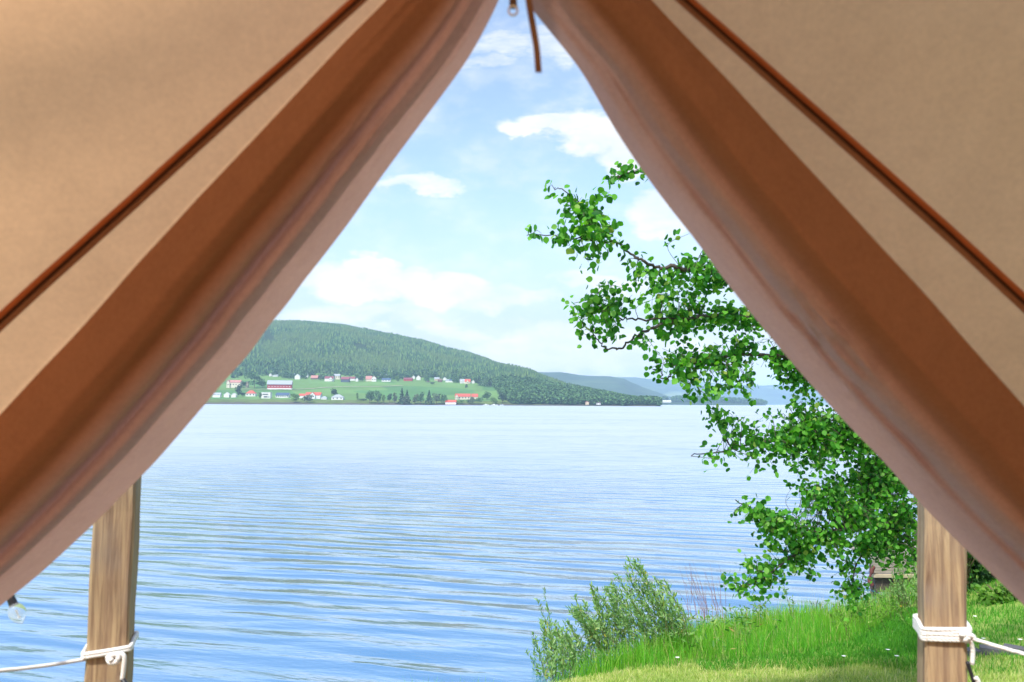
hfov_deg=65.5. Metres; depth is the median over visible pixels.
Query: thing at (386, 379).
house
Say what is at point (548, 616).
willow shoot
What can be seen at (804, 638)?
tall grass
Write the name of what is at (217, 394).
house
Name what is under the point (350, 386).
farm track
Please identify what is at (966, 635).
guy rope
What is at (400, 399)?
tree
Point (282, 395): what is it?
house
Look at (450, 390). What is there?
hillside
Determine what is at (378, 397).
tree
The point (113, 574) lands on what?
wooden post
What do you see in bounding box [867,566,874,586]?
rope fender
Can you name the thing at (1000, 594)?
shrub
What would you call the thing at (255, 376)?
tree
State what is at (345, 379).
house
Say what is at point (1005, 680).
terrace grass
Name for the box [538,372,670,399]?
blue ridge
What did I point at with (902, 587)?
leafy shrub
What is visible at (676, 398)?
headland
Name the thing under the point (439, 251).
sky
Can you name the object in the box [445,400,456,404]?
boathouse
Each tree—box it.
[235,384,241,394]
[247,372,262,387]
[258,378,265,386]
[291,393,299,400]
[330,388,337,395]
[365,390,374,403]
[373,390,381,401]
[392,393,397,401]
[398,389,405,403]
[400,396,410,402]
[412,393,418,401]
[416,392,423,403]
[424,390,434,403]
[431,393,439,404]
[439,393,446,402]
[482,391,491,398]
[498,392,507,402]
[525,159,916,620]
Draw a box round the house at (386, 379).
[382,378,390,381]
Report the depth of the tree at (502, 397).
1013.91 m
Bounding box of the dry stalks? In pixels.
[544,578,916,677]
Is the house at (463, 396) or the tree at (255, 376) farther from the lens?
the tree at (255, 376)
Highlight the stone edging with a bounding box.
[967,643,1023,656]
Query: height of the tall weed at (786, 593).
0.712 m
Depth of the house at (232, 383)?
1227.72 m
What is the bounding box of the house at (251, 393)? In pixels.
[245,390,256,395]
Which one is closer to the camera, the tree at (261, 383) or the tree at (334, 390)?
the tree at (334, 390)
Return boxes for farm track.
[306,385,401,388]
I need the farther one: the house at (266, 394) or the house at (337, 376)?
the house at (337, 376)
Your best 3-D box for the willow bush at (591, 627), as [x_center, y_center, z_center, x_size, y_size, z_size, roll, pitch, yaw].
[1.319,3.458,9.725,1.860,1.863,1.748,0,-4,0]
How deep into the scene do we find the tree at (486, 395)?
1081.31 m
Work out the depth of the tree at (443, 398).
1001.80 m
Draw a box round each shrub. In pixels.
[679,563,725,621]
[883,561,917,610]
[913,535,995,590]
[967,581,1016,604]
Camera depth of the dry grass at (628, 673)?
8.11 m
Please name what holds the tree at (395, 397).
on the hillside
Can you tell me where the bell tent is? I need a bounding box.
[0,0,1023,605]
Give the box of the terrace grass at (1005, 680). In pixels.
[968,674,1023,681]
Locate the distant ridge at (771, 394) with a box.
[617,377,828,404]
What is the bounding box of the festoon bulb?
[7,595,25,623]
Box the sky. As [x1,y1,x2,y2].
[274,0,801,385]
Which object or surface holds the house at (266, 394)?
on the hillside
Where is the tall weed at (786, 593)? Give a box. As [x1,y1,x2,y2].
[778,584,794,624]
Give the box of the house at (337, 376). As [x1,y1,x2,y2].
[334,374,340,378]
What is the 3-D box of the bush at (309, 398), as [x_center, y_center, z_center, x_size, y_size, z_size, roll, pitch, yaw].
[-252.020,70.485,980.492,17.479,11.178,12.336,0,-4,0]
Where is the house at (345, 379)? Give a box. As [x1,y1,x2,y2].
[341,377,349,381]
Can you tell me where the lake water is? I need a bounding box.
[0,404,916,681]
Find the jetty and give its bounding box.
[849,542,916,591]
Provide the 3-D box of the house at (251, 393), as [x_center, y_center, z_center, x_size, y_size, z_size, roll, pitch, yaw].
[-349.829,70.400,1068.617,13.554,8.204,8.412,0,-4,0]
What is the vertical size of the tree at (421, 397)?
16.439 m
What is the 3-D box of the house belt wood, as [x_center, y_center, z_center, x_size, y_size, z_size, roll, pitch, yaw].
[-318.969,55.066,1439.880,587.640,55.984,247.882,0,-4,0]
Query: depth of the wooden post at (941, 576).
1.87 m
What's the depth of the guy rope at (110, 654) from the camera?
1.83 m
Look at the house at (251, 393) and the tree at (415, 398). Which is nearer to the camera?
the tree at (415, 398)
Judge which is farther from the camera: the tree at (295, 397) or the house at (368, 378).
the house at (368, 378)
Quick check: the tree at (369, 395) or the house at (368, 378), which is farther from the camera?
the house at (368, 378)
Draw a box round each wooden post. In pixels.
[84,476,141,681]
[917,500,967,681]
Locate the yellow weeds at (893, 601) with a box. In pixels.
[828,594,917,638]
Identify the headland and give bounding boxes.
[661,395,767,404]
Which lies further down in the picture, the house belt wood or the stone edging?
the stone edging
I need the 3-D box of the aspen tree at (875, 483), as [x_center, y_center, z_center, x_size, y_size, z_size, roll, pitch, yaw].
[2.966,0.267,6.509,6.520,6.037,1.297,3,-5,-33]
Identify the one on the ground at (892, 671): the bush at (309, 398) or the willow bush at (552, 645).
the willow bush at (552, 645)
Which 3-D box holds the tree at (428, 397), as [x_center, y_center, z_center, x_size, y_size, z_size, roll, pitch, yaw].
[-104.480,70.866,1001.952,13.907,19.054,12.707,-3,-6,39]
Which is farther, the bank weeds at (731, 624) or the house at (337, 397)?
the house at (337, 397)
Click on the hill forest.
(341, 339)
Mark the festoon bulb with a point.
(16, 611)
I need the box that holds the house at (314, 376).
[311,375,318,378]
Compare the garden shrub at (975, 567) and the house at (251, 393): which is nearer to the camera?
the garden shrub at (975, 567)
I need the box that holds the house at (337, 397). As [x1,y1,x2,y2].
[331,394,344,399]
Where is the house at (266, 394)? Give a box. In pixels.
[261,392,271,397]
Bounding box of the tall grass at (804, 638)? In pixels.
[545,573,916,681]
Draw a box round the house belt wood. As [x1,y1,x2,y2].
[230,359,492,385]
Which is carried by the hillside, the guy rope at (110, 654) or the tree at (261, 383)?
the tree at (261, 383)
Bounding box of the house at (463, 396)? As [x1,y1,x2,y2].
[455,394,470,399]
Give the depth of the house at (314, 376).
1448.31 m
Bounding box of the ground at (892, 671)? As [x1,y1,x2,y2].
[583,498,1023,681]
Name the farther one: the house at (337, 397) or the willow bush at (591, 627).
the house at (337, 397)
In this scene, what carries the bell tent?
on the ground at (892, 671)
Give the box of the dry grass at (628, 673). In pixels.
[548,650,1023,681]
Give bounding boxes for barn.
[267,380,292,389]
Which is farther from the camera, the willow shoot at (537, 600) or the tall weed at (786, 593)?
the tall weed at (786, 593)
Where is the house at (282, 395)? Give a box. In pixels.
[276,393,289,397]
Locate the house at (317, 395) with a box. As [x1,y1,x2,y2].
[305,392,321,398]
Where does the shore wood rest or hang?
on the hillside
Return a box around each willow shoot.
[534,598,553,650]
[543,587,552,629]
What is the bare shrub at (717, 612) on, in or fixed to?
on the ground at (892, 671)
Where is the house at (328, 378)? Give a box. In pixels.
[324,376,333,380]
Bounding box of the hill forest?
[232,319,577,385]
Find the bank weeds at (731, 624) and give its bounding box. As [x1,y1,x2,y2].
[538,578,914,680]
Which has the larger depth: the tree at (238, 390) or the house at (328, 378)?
the house at (328, 378)
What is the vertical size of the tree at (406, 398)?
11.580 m
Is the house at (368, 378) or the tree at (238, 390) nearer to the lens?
the tree at (238, 390)
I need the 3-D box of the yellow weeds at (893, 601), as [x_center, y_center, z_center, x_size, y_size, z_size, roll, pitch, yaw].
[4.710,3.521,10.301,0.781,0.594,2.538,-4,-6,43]
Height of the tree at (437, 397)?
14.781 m
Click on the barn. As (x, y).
(279, 384)
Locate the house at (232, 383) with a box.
[226,380,242,387]
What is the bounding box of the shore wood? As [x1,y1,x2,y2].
[492,373,662,405]
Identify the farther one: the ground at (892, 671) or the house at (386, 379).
the house at (386, 379)
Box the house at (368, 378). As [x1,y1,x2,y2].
[365,376,371,380]
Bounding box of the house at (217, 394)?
[213,393,221,396]
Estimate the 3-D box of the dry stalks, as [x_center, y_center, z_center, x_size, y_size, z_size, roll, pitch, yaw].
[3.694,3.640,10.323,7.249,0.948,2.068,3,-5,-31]
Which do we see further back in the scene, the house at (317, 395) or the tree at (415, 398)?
the house at (317, 395)
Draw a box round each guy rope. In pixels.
[0,631,138,681]
[912,614,1023,681]
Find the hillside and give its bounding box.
[206,328,658,405]
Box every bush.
[300,394,312,400]
[525,616,577,681]
[545,556,693,670]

